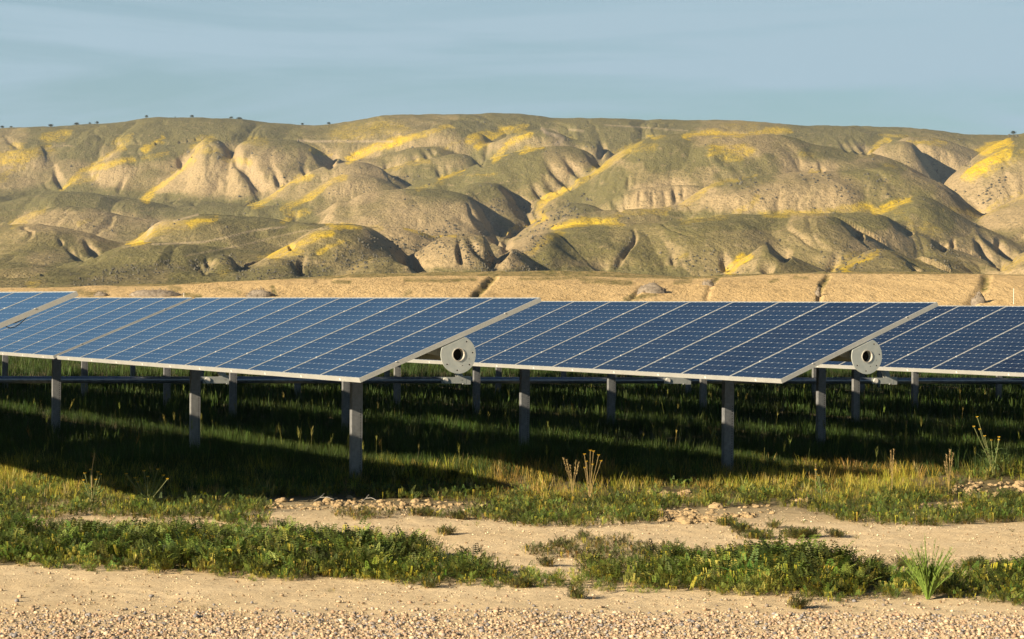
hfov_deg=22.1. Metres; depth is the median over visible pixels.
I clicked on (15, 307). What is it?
solar panel row
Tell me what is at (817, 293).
brush mound
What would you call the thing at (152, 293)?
brush mound
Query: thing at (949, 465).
seed stalk
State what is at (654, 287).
brush mound
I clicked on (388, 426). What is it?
grass heads
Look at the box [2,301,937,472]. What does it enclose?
solar panel row
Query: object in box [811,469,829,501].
fiddleneck
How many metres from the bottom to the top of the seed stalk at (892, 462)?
0.483 m
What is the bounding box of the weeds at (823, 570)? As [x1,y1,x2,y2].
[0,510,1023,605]
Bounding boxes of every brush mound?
[93,290,108,295]
[129,288,182,296]
[246,287,276,297]
[636,280,667,293]
[702,278,715,286]
[814,287,820,297]
[970,291,987,305]
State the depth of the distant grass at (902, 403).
53.46 m
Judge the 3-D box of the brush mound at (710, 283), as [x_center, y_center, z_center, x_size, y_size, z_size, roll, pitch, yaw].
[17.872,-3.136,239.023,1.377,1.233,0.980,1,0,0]
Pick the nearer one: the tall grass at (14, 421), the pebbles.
the pebbles
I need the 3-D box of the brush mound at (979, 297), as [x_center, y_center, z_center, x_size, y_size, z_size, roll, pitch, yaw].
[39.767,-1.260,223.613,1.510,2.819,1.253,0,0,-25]
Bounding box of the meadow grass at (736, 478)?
[0,425,1023,525]
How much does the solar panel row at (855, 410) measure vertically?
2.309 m
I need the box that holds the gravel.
[0,530,1023,638]
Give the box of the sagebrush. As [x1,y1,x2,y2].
[18,121,1017,287]
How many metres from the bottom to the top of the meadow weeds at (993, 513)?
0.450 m
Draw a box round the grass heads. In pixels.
[1,369,1023,478]
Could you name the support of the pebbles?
on the ground at (266, 596)
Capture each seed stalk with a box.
[562,457,578,498]
[890,449,894,476]
[944,449,953,489]
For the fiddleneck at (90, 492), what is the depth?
24.34 m
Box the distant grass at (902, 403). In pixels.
[0,355,1023,423]
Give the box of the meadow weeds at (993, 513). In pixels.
[0,435,1023,527]
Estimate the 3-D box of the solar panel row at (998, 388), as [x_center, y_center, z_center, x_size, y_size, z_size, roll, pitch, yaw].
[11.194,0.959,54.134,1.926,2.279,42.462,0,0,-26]
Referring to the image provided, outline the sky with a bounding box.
[0,0,1023,134]
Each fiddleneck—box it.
[79,452,105,506]
[125,469,168,504]
[575,450,602,500]
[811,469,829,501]
[974,416,1015,476]
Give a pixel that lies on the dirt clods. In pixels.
(683, 517)
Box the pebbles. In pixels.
[1,500,1023,619]
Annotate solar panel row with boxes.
[0,291,77,327]
[0,297,541,480]
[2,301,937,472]
[130,306,1023,441]
[384,367,859,423]
[472,366,918,409]
[627,373,1001,398]
[877,370,1023,386]
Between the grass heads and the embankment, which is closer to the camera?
the grass heads
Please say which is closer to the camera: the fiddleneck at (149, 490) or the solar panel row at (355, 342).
the fiddleneck at (149, 490)
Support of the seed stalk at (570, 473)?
on the ground at (266, 596)
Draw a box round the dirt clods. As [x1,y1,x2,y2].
[266,480,1023,523]
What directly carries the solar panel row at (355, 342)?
on the ground at (266, 596)
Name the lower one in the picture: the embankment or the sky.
the embankment
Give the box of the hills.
[0,113,1023,287]
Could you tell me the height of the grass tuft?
0.428 m
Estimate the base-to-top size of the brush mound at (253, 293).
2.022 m
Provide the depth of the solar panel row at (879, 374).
68.28 m
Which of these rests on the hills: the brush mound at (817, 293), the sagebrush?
the sagebrush
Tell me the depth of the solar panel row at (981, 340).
33.53 m
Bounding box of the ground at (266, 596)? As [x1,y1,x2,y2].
[0,356,1023,638]
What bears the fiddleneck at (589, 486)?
on the ground at (266, 596)
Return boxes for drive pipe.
[0,376,1023,384]
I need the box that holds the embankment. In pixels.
[0,270,1023,305]
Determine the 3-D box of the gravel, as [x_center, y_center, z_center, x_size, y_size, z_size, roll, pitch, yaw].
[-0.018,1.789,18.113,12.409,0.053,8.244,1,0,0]
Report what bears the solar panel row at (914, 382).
on the ground at (266, 596)
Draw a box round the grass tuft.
[896,536,954,598]
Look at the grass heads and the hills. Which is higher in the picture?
the hills
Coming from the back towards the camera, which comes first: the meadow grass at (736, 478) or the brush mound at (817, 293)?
the brush mound at (817, 293)
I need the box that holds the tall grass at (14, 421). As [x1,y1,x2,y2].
[0,399,1023,494]

